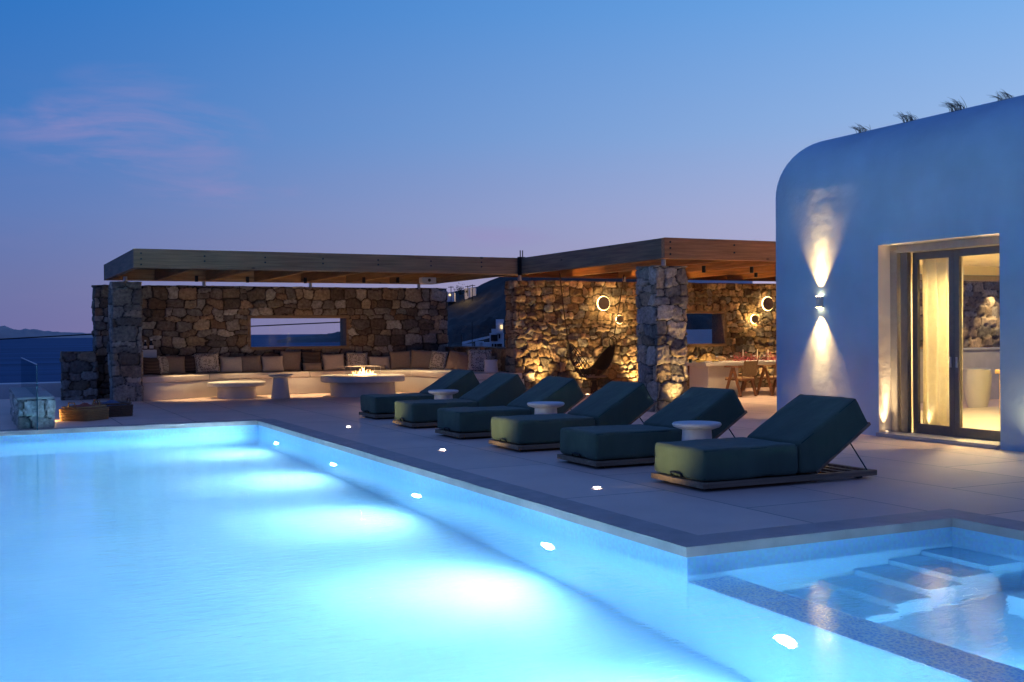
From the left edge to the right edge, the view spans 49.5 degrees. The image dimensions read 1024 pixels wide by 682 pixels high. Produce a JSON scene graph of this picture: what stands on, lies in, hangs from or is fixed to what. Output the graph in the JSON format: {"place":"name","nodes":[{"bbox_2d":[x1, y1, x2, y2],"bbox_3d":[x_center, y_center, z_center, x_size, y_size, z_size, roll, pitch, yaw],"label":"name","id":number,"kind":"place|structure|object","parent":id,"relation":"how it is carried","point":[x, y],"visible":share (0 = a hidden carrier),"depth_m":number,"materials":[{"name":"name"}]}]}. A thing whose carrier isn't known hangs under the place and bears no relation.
{"place":"outdoors","nodes":[
{"label":"outdoors","id":0,"kind":"place"},
{"bbox_2d":[0,325,93,337],"bbox_3d":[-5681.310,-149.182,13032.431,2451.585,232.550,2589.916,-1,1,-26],"label":"distant island","id":1,"kind":"structure","parent":0,"point":[6,332],"depth_m":12261.78,"materials":[{"name":"blue"}]},
{"bbox_2d":[142,350,156,357],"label":"plinth","id":2,"kind":"structure","parent":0,"point":[150,353],"depth_m":26.52,"materials":[{"name":"white paint"}]},
{"bbox_2d":[149,339,153,349],"bbox_3d":[-8.663,0.078,26.679,0.098,0.261,0.096,-1,1,-26],"label":"bottle","id":3,"kind":"object","parent":2,"relation":"on","point":[151,346],"visible":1,"depth_m":26.65,"materials":[{"name":"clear glass"}]},
{"bbox_2d":[0,334,339,382],"bbox_3d":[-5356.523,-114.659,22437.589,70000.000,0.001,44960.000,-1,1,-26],"label":"sea","id":4,"kind":"structure","parent":0,"point":[43,354],"depth_m":2120.83,"materials":[{"name":"blue liquid"}]},
{"bbox_2d":[0,322,339,339],"bbox_3d":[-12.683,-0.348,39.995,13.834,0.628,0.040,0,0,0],"label":"distant hills","id":5,"kind":"structure","parent":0,"point":[91,334],"depth_m":39.98,"materials":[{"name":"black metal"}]},
{"bbox_2d":[277,332,339,342],"bbox_3d":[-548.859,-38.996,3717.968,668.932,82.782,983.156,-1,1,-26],"label":"headland","id":6,"kind":"structure","parent":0,"point":[332,337],"depth_m":3377.90,"materials":[{"name":"blue"}]},
{"bbox_2d":[365,365,385,369],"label":"cushion","id":7,"kind":"object","parent":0,"point":[377,368],"visible":0.82,"depth_m":28.60,"materials":[{"name":"beige fabric"}]},
{"bbox_2d":[0,432,1023,681],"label":"pool water","id":8,"kind":"structure","parent":0,"point":[256,556],"depth_m":7.21,"materials":[{"name":"blue liquid"}]},
{"bbox_2d":[0,387,1023,534],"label":"terrace deck","id":9,"kind":"structure","parent":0,"point":[911,476],"depth_m":11.77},
{"bbox_2d":[21,357,37,429],"bbox_3d":[-8.849,0.877,20.314,0.018,1.049,6.092,-1,1,-26],"label":"glass balustrade","id":10,"kind":"object","parent":9,"relation":"on","point":[29,379],"visible":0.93,"depth_m":19.29,"materials":[{"name":"glass"}]},
{"bbox_2d":[9,387,55,428],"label":"stone wall","id":11,"kind":"structure","parent":9,"relation":"on","point":[23,407],"depth_m":17.94,"materials":[{"name":"grey stone"}]},
{"bbox_2d":[59,351,98,399],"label":"stone wall","id":12,"kind":"structure","parent":9,"relation":"on","point":[79,374],"depth_m":25.81,"materials":[{"name":"grey stone"}]},
{"bbox_2d":[59,400,108,420],"bbox_3d":[-7.576,1.231,19.673,0.622,0.328,0.684,0,0,18],"label":"basket","id":13,"kind":"object","parent":9,"relation":"on","point":[69,413],"visible":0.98,"depth_m":19.41,"materials":[{"name":"wicker"}]},
{"bbox_2d":[71,403,100,408],"bbox_3d":[-7.577,1.167,19.672,0.462,0.144,0.528,0,0,18],"label":"towel pile","id":14,"kind":"object","parent":13,"relation":"in","point":[84,405],"visible":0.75,"depth_m":19.59,"materials":[{"name":"fabric"}]},
{"bbox_2d":[94,397,132,416],"bbox_3d":[-7.388,1.223,20.543,0.644,0.328,0.532,-1,1,-40],"label":"basket","id":15,"kind":"object","parent":9,"relation":"on","point":[117,409],"visible":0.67,"depth_m":20.40,"materials":[{"name":"wicker"}]},
{"bbox_2d":[101,400,126,405],"bbox_3d":[-7.389,1.159,20.542,0.493,0.143,0.386,-1,1,-40],"label":"towel pile","id":16,"kind":"object","parent":15,"relation":"in","point":[111,401],"visible":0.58,"depth_m":20.47,"materials":[{"name":"blue fabric"}]},
{"bbox_2d":[107,281,143,401],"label":"stone pillar","id":17,"kind":"structure","parent":9,"relation":"on","point":[124,348],"depth_m":24.97,"materials":[{"name":"grey stone"}]},
{"bbox_2d":[207,381,265,398],"bbox_3d":[-6.482,1.147,26.154,1.340,0.375,1.340,-1,1,-26],"label":"coffee table","id":18,"kind":"object","parent":9,"relation":"on","point":[235,389],"visible":1,"depth_m":25.75,"materials":[{"name":"concrete"}]},
{"bbox_2d":[91,284,448,397],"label":"stone wall","id":19,"kind":"structure","parent":9,"relation":"on","point":[182,320],"depth_m":28.14,"materials":[{"name":"stone"}]},
{"bbox_2d":[247,315,348,349],"bbox_3d":[-5.585,-0.227,28.801,2.640,0.870,0.555,-1,1,-26],"label":"window","id":20,"kind":"structure","parent":19,"relation":"attached to","point":[344,333],"depth_m":28.72,"materials":[{"name":"brown"}]},
{"bbox_2d":[104,248,517,288],"bbox_3d":[-4.788,-1.610,25.987,8.440,0.510,5.462,-1,1,-26],"label":"pergola","id":21,"kind":"object","parent":19,"relation":"on","point":[135,264],"visible":0.96,"depth_m":24.30,"materials":[{"name":"brown wood"}]},
{"bbox_2d":[419,277,435,283],"bbox_3d":[-2.005,-1.440,26.375,0.360,0.140,0.241,-1,1,-26],"label":"loudspeaker","id":22,"kind":"object","parent":21,"relation":"attached to","point":[429,280],"visible":1,"depth_m":26.27,"materials":[{"name":"plastic"}]},
{"bbox_2d":[268,374,292,398],"bbox_3d":[-5.391,1.053,25.851,0.570,0.550,0.570,-1,1,-26],"label":"side table","id":23,"kind":"object","parent":9,"relation":"on","point":[280,388],"visible":1,"depth_m":25.69,"materials":[{"name":"concrete"}]},
{"bbox_2d":[142,368,523,400],"bbox_3d":[-4.415,1.046,26.269,8.080,0.542,4.902,-1,1,-26],"label":"curved sofa","id":24,"kind":"object","parent":9,"relation":"on","point":[187,386],"visible":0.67,"depth_m":27.10,"materials":[{"name":"paint"}]},
{"bbox_2d":[143,357,160,374],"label":"cushion","id":25,"kind":"object","parent":24,"relation":"on","point":[151,366],"visible":0.93,"depth_m":26.04,"materials":[{"name":"fabric"}]},
{"bbox_2d":[157,355,168,373],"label":"cushion","id":26,"kind":"object","parent":24,"relation":"on","point":[163,364],"visible":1,"depth_m":26.39,"materials":[{"name":"fabric"}]},
{"bbox_2d":[165,356,185,373],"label":"cushion","id":27,"kind":"object","parent":24,"relation":"on","point":[176,364],"visible":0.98,"depth_m":26.72,"materials":[{"name":"beige fabric"}]},
{"bbox_2d":[183,355,195,372],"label":"cushion","id":28,"kind":"object","parent":24,"relation":"on","point":[190,366],"visible":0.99,"depth_m":27.01,"materials":[{"name":"fabric"}]},
{"bbox_2d":[194,352,220,373],"bbox_3d":[-7.456,0.537,27.162,0.600,0.520,0.170,-4,-12,-26],"label":"cushion","id":29,"kind":"object","parent":24,"relation":"on","point":[206,362],"visible":1,"depth_m":27.09,"materials":[{"name":"fabric"}]},
{"bbox_2d":[219,356,242,372],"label":"cushion","id":30,"kind":"object","parent":24,"relation":"on","point":[230,364],"visible":1,"depth_m":27.40,"materials":[{"name":"fabric"}]},
{"bbox_2d":[239,355,261,372],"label":"cushion","id":31,"kind":"object","parent":24,"relation":"on","point":[251,363],"visible":1,"depth_m":27.63,"materials":[{"name":"beige fabric"}]},
{"bbox_2d":[261,356,283,371],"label":"cushion","id":32,"kind":"object","parent":24,"relation":"on","point":[272,363],"visible":1,"depth_m":27.82,"materials":[{"name":"fabric"}]},
{"bbox_2d":[280,350,301,370],"bbox_3d":[-5.610,0.506,28.155,0.560,0.540,0.170,3,-16,-26],"label":"cushion","id":33,"kind":"object","parent":24,"relation":"on","point":[291,360],"visible":1,"depth_m":28.10,"materials":[{"name":"beige fabric"}]},
{"bbox_2d":[301,351,321,370],"bbox_3d":[-5.131,0.505,28.435,0.540,0.520,0.170,-1,-11,-26],"label":"cushion","id":34,"kind":"object","parent":24,"relation":"on","point":[311,356],"visible":0.75,"depth_m":28.38,"materials":[{"name":"fabric"}]},
{"bbox_2d":[303,363,321,370],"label":"cushion","id":35,"kind":"object","parent":24,"relation":"on","point":[312,367],"visible":1,"depth_m":28.08,"materials":[{"name":"beige fabric"}]},
{"bbox_2d":[322,353,345,370],"bbox_3d":[-4.584,0.545,28.539,0.580,0.440,0.170,-3,-16,-23],"label":"cushion","id":36,"kind":"object","parent":24,"relation":"on","point":[333,362],"visible":1,"depth_m":28.47,"materials":[{"name":"fabric"}]},
{"bbox_2d":[346,352,367,369],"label":"cushion","id":37,"kind":"object","parent":24,"relation":"on","point":[354,360],"visible":0.94,"depth_m":28.72,"materials":[{"name":"fabric"}]},
{"bbox_2d":[368,356,389,368],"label":"cushion","id":38,"kind":"object","parent":24,"relation":"on","point":[384,360],"visible":0.81,"depth_m":28.97,"materials":[{"name":"fabric"}]},
{"bbox_2d":[389,350,410,368],"bbox_3d":[-2.917,0.498,29.081,0.580,0.500,0.170,-3,-16,-9],"label":"cushion","id":39,"kind":"object","parent":24,"relation":"on","point":[400,360],"visible":1,"depth_m":29.01,"materials":[{"name":"beige fabric"}]},
{"bbox_2d":[410,349,431,368],"bbox_3d":[-2.355,0.485,29.007,0.600,0.520,0.170,4,-17,0],"label":"cushion","id":40,"kind":"object","parent":24,"relation":"on","point":[420,359],"visible":0.94,"depth_m":28.93,"materials":[{"name":"beige fabric"}]},
{"bbox_2d":[429,350,447,369],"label":"cushion","id":41,"kind":"object","parent":24,"relation":"on","point":[438,359],"visible":1,"depth_m":28.63,"materials":[{"name":"fabric"}]},
{"bbox_2d":[445,350,466,369],"bbox_3d":[-1.408,0.497,27.971,0.540,0.500,0.170,8,-12,31],"label":"cushion","id":42,"kind":"object","parent":24,"relation":"on","point":[452,359],"visible":0.61,"depth_m":27.95,"materials":[{"name":"fabric"}]},
{"bbox_2d":[455,353,467,369],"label":"cushion","id":43,"kind":"object","parent":24,"relation":"on","point":[462,362],"visible":0.66,"depth_m":27.31,"materials":[{"name":"fabric"}]},
{"bbox_2d":[468,349,491,371],"bbox_3d":[-0.772,0.469,26.546,0.580,0.560,0.170,1,-14,6],"label":"cushion","id":44,"kind":"object","parent":24,"relation":"on","point":[476,359],"visible":0.84,"depth_m":26.49,"materials":[{"name":"fabric"}]},
{"bbox_2d":[484,360,497,372],"bbox_3d":[-0.493,0.591,26.175,0.340,0.300,0.340,-1,1,-26],"label":"drinks stool","id":45,"kind":"object","parent":24,"relation":"on","point":[490,366],"visible":1,"depth_m":26.04,"materials":[{"name":"ceramic"}]},
{"bbox_2d":[320,366,404,396],"bbox_3d":[-3.576,0.955,26.622,2.000,0.704,2.000,-1,1,-26],"label":"fire table","id":46,"kind":"object","parent":9,"relation":"on","point":[351,385],"visible":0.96,"depth_m":25.93,"materials":[{"name":"concrete"}]},
{"bbox_2d":[359,369,479,418],"bbox_3d":[-1.629,0.938,20.014,2.122,0.813,0.900,-1,1,-26],"label":"sun lounger","id":47,"kind":"object","parent":9,"relation":"on","point":[380,406],"visible":0.59,"depth_m":19.83,"materials":[{"name":"green fabric"}]},
{"bbox_2d":[428,389,458,399],"bbox_3d":[-1.171,1.097,18.985,0.524,0.510,0.524,-1,1,-26],"label":"side table","id":48,"kind":"object","parent":9,"relation":"on","point":[443,394],"visible":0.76,"depth_m":18.84,"materials":[{"name":"ceramic"}]},
{"bbox_2d":[393,373,528,427],"bbox_3d":[-0.814,0.948,18.115,2.122,0.813,0.900,-1,1,-25],"label":"sun lounger","id":49,"kind":"object","parent":9,"relation":"on","point":[500,389],"visible":0.66,"depth_m":17.89,"materials":[{"name":"green fabric"}]},
{"bbox_2d":[445,347,506,371],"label":"stone wall","id":50,"kind":"structure","parent":9,"relation":"on","point":[498,354],"depth_m":27.47,"materials":[{"name":"stone"}]},
{"bbox_2d":[451,346,505,347],"bbox_3d":[-0.720,-0.118,28.452,0.040,0.580,4.200,-1,1,-26],"label":"glass screen","id":51,"kind":"object","parent":50,"relation":"on","point":[478,346],"visible":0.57,"depth_m":28.80,"materials":[{"name":"glass"}]},
{"bbox_2d":[435,376,585,438],"bbox_3d":[0.001,0.953,16.297,2.122,0.818,0.900,-1,1,-26],"label":"sun lounger","id":52,"kind":"object","parent":9,"relation":"on","point":[462,422],"visible":0.61,"depth_m":16.06,"materials":[{"name":"green fabric"}]},
{"bbox_2d":[527,401,564,413],"bbox_3d":[0.472,1.112,15.493,0.524,0.510,0.524,-1,1,-26],"label":"side table","id":53,"kind":"object","parent":9,"relation":"on","point":[545,407],"visible":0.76,"depth_m":15.35,"materials":[{"name":"stone"}]},
{"bbox_2d":[489,381,656,450],"bbox_3d":[0.819,0.963,14.620,2.122,0.812,0.900,-1,1,-26],"label":"sun lounger","id":54,"kind":"object","parent":9,"relation":"on","point":[618,403],"visible":0.69,"depth_m":14.38,"materials":[{"name":"green fabric"}]},
{"bbox_2d":[504,280,776,393],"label":"stone wall","id":55,"kind":"structure","parent":9,"relation":"on","point":[535,337],"depth_m":26.79,"materials":[{"name":"brown stone"}]},
{"bbox_2d":[597,296,609,310],"bbox_3d":[2.203,-0.907,26.722,0.350,0.350,0.038,-1,1,-26],"label":"wall lamp","id":56,"kind":"object","parent":55,"relation":"attached to","point":[603,303],"visible":1,"depth_m":26.70,"materials":[{"name":"brown metal"}]},
{"bbox_2d":[616,315,623,323],"bbox_3d":[2.611,-0.522,26.922,0.212,0.212,0.038,-1,1,-26],"label":"wall lamp","id":57,"kind":"object","parent":55,"relation":"attached to","point":[620,319],"visible":0.87,"depth_m":26.91,"materials":[{"name":"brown metal"}]},
{"bbox_2d":[502,237,775,281],"bbox_3d":[4.953,-1.681,25.099,8.298,0.510,7.082,-1,1,-26],"label":"pergola","id":58,"kind":"object","parent":55,"relation":"on","point":[726,260],"visible":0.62,"depth_m":22.61,"materials":[{"name":"brown wood"}]},
{"bbox_2d":[517,250,525,274],"bbox_3d":[0.216,-1.785,25.367,0.180,0.570,0.045,-1,1,-26],"label":"corner bracket","id":59,"kind":"object","parent":58,"relation":"attached to","point":[519,261],"visible":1,"depth_m":25.33,"materials":[{"name":"black metal"}]},
{"bbox_2d":[559,273,623,393],"bbox_3d":[1.874,-0.152,25.744,1.507,2.812,0.944,0,0,5],"label":"hanging chair","id":60,"kind":"object","parent":58,"relation":"hanging from","point":[598,368],"visible":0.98,"depth_m":25.74,"materials":[{"name":"wicker"}]},
{"bbox_2d":[686,311,726,346],"bbox_3d":[4.715,-0.316,28.363,1.500,0.910,0.555,-1,1,-26],"label":"window","id":61,"kind":"structure","parent":55,"relation":"attached to","point":[719,328],"depth_m":28.50,"materials":[{"name":"brown wood"}]},
{"bbox_2d":[750,315,757,323],"bbox_3d":[6.261,-0.566,28.698,0.233,0.233,0.038,-1,1,-26],"label":"wall lamp","id":62,"kind":"object","parent":55,"relation":"attached to","point":[754,319],"visible":1,"depth_m":28.68,"materials":[{"name":"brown metal"}]},
{"bbox_2d":[762,297,772,310],"bbox_3d":[6.654,-0.970,28.887,0.371,0.371,0.038,-1,1,-26],"label":"wall lamp","id":63,"kind":"object","parent":55,"relation":"attached to","point":[767,303],"visible":1,"depth_m":28.86,"materials":[{"name":"brown metal"}]},
{"bbox_2d":[557,387,747,467],"bbox_3d":[1.648,0.970,12.868,2.122,0.815,0.900,-1,1,-26],"label":"sun lounger","id":64,"kind":"object","parent":9,"relation":"on","point":[603,446],"visible":0.73,"depth_m":12.58,"materials":[{"name":"green fabric"}]},
{"bbox_2d":[635,265,688,411],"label":"stone pillar","id":65,"kind":"structure","parent":9,"relation":"on","point":[661,297],"depth_m":20.51,"materials":[{"name":"grey stone"}]},
{"bbox_2d":[672,421,721,440],"bbox_3d":[1.986,1.129,11.925,0.524,0.510,0.524,-1,1,-26],"label":"side table","id":66,"kind":"object","parent":9,"relation":"on","point":[693,430],"visible":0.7,"depth_m":11.78,"materials":[{"name":"stone"}]},
{"bbox_2d":[686,329,711,343],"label":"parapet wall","id":67,"kind":"structure","parent":9,"relation":"on","point":[698,336],"depth_m":34.00,"materials":[{"name":"paint"}]},
{"bbox_2d":[686,360,775,394],"bbox_3d":[6.098,0.849,26.463,4.400,0.765,1.150,-1,1,-26],"label":"dining table","id":68,"kind":"object","parent":9,"relation":"on","point":[710,374],"visible":0.3,"depth_m":25.44,"materials":[{"name":"paint"}]},
{"bbox_2d":[716,356,725,360],"bbox_3d":[4.836,0.407,25.650,0.289,0.134,0.170,-1,1,-26],"label":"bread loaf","id":69,"kind":"object","parent":68,"relation":"on","point":[721,358],"visible":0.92,"depth_m":25.58,"materials":[{"name":"beige food"}]},
{"bbox_2d":[725,352,744,360],"bbox_3d":[5.243,0.367,25.887,0.664,0.220,0.261,-1,1,-26],"label":"flower spray","id":70,"kind":"object","parent":68,"relation":"on","point":[739,359],"visible":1,"depth_m":25.91,"materials":[{"name":"red plant"}]},
{"bbox_2d":[740,352,758,360],"bbox_3d":[5.574,0.362,26.055,0.599,0.226,0.294,-1,1,-26],"label":"flower spray","id":71,"kind":"object","parent":68,"relation":"on","point":[751,358],"visible":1,"depth_m":26.04,"materials":[{"name":"red plant"}]},
{"bbox_2d":[761,351,776,360],"bbox_3d":[6.187,0.356,26.210,0.683,0.229,0.296,-1,1,-26],"label":"flower spray","id":72,"kind":"object","parent":68,"relation":"on","point":[771,357],"visible":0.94,"depth_m":26.20,"materials":[{"name":"red plant"}]},
{"bbox_2d":[724,360,757,396],"bbox_3d":[5.189,0.839,25.085,0.576,0.823,0.597,-1,1,-39],"label":"dining chair","id":73,"kind":"object","parent":9,"relation":"on","point":[749,368],"visible":0.99,"depth_m":24.93,"materials":[{"name":"brown wood"}]},
{"bbox_2d":[726,357,756,390],"bbox_3d":[5.580,0.819,27.183,0.576,0.823,0.597,-1,1,-26],"label":"dining chair","id":74,"kind":"object","parent":9,"relation":"on","point":[739,369],"visible":0.09,"depth_m":27.38,"materials":[{"name":"brown wood"}]},
{"bbox_2d":[651,394,876,489],"bbox_3d":[2.513,0.979,11.099,2.122,0.812,0.900,-1,1,-25],"label":"sun lounger","id":75,"kind":"object","parent":9,"relation":"on","point":[801,437],"visible":1,"depth_m":10.84,"materials":[{"name":"green fabric"}]},
{"bbox_2d":[756,360,776,395],"bbox_3d":[6.011,0.829,25.517,0.576,0.823,0.597,-1,1,-36],"label":"dining chair","id":76,"kind":"object","parent":9,"relation":"on","point":[768,377],"visible":0.61,"depth_m":25.34,"materials":[{"name":"brown wood"}]},
{"bbox_2d":[912,280,999,347],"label":"stone wall","id":77,"kind":"structure","parent":9,"relation":"on","point":[981,313],"depth_m":27.39,"materials":[{"name":"beige stone"}]},
{"bbox_2d":[912,347,999,402],"bbox_3d":[9.294,0.694,23.319,3.380,1.080,0.760,-1,1,-26],"label":"kitchen counter","id":78,"kind":"object","parent":9,"relation":"on","point":[982,358],"visible":0.27,"depth_m":23.19,"materials":[{"name":"concrete"}]},
{"bbox_2d":[963,369,991,407],"bbox_3d":[8.754,0.894,20.889,0.510,0.730,0.510,-1,1,-26],"label":"planter","id":79,"kind":"object","parent":9,"relation":"on","point":[977,384],"visible":0.89,"depth_m":20.70,"materials":[{"name":"white ceramic"}]},
{"bbox_2d":[0,425,1023,575],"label":"pool basin","id":80,"kind":"object","parent":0,"point":[706,564],"visible":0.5,"depth_m":8.69,"materials":[{"name":"tile"}]},
{"bbox_2d":[0,419,1023,557],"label":"pool coping","id":81,"kind":"object","parent":80,"relation":"on","point":[672,540],"visible":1,"depth_m":8.79,"materials":[{"name":"stone"}]},
{"bbox_2d":[0,0,1023,334],"label":"sky","id":82,"kind":"structure","parent":0,"point":[465,128],"materials":[{"name":"blue"}]},
{"bbox_2d":[447,277,711,346],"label":"hillside","id":83,"kind":"structure","parent":0,"point":[482,312],"depth_m":239.70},
{"bbox_2d":[447,292,455,301],"bbox_3d":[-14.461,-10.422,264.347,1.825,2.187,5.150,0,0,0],"label":"village house","id":84,"kind":"structure","parent":83,"relation":"on","point":[451,296],"depth_m":261.92,"materials":[{"name":"white paint"}]},
{"bbox_2d":[452,286,464,297],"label":"tree","id":85,"kind":"object","parent":83,"relation":"on","point":[459,290],"visible":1,"depth_m":257.89,"materials":[{"name":"green plant"}]},
{"bbox_2d":[465,288,476,298],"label":"village house","id":86,"kind":"structure","parent":83,"relation":"on","point":[470,292],"depth_m":267.91,"materials":[{"name":"white paint"}]},
{"bbox_2d":[475,319,503,346],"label":"village house","id":87,"kind":"structure","parent":83,"relation":"on","point":[497,337],"depth_m":120.00,"materials":[{"name":"white paint"}]},
{"bbox_2d":[491,335,497,340],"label":"window","id":88,"kind":"structure","parent":87,"relation":"in","point":[493,337],"depth_m":119.86,"materials":[{"name":"black glass"}]},
{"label":"village house","id":89,"kind":"object","parent":83,"relation":"on","visible":0},
{"bbox_2d":[462,336,489,343],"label":"ramp wall","id":90,"kind":"structure","parent":89,"relation":"on","point":[477,339],"depth_m":122.47,"materials":[{"name":"white paint"}]},
{"bbox_2d":[688,280,752,283],"bbox_3d":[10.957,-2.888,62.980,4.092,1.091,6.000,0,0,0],"label":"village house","id":91,"kind":"structure","parent":0,"point":[708,281],"depth_m":59.98,"materials":[{"name":"white paint"}]},
{"bbox_2d":[776,95,1023,451],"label":"house","id":92,"kind":"structure","parent":0,"point":[868,222],"depth_m":15.52,"materials":[{"name":"white paint"}]},
{"bbox_2d":[816,296,822,307],"bbox_3d":[4.578,-0.583,16.549,0.074,0.172,0.100,-1,1,-26],"label":"wall sconce","id":93,"kind":"object","parent":92,"relation":"attached to","point":[819,301],"depth_m":16.51,"materials":[{"name":"white metal"}]},
{"bbox_2d":[851,123,866,132],"bbox_3d":[5.230,-3.194,16.682,0.238,0.166,0.398,-1,1,-26],"label":"grass tuft","id":94,"kind":"object","parent":92,"relation":"on","point":[859,129],"visible":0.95,"depth_m":16.64,"materials":[{"name":"plant"}]},
{"bbox_2d":[896,111,917,122],"bbox_3d":[5.615,-3.196,15.854,0.238,0.177,0.387,-1,1,-26],"label":"grass tuft","id":95,"kind":"object","parent":92,"relation":"on","point":[902,115],"visible":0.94,"depth_m":15.79,"materials":[{"name":"plant"}]},
{"bbox_2d":[912,249,954,436],"bbox_3d":[5.733,0.026,15.090,0.068,2.492,0.718,-1,1,-26],"label":"door leaf","id":96,"kind":"structure","parent":92,"relation":"in","point":[949,430],"depth_m":15.19,"materials":[{"name":"grey metal"}]},
{"bbox_2d":[922,256,962,426],"bbox_3d":[5.909,0.023,15.241,0.128,2.460,0.720,-1,1,-26],"label":"curtain","id":97,"kind":"object","parent":92,"relation":"hanging from","point":[935,280],"visible":0.62,"depth_m":15.39,"materials":[{"name":"fabric"}]},
{"bbox_2d":[943,96,966,111],"bbox_3d":[5.976,-3.211,15.104,0.238,0.215,0.434,-1,1,-26],"label":"grass tuft","id":98,"kind":"object","parent":92,"relation":"on","point":[954,106],"visible":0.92,"depth_m":15.03,"materials":[{"name":"plant"}]},
{"bbox_2d":[954,245,999,440],"bbox_3d":[6.104,0.030,14.329,0.068,2.492,0.968,-1,1,-26],"label":"door leaf","id":99,"kind":"structure","parent":92,"relation":"in","point":[993,435],"depth_m":14.69,"materials":[{"name":"grey metal"}]},
{"bbox_2d":[989,90,1013,100],"bbox_3d":[6.325,-3.183,14.406,0.199,0.164,0.399,-1,1,-26],"label":"grass tuft","id":100,"kind":"object","parent":92,"relation":"on","point":[1001,97],"visible":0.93,"depth_m":14.33,"materials":[{"name":"plant"}]},
{"bbox_2d":[995,369,999,414],"bbox_3d":[8.716,0.844,18.451,1.200,0.750,0.650,-1,1,-26],"label":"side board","id":101,"kind":"object","parent":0,"point":[997,371],"visible":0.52,"depth_m":18.46,"materials":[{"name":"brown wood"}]},
{"label":"lower terrace","id":102,"kind":"structure","parent":0,"visible":0},
{"bbox_2d":[0,382,60,398],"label":"parapet wall","id":103,"kind":"structure","parent":102,"relation":"on","point":[53,389],"depth_m":27.31,"materials":[{"name":"white paint"}]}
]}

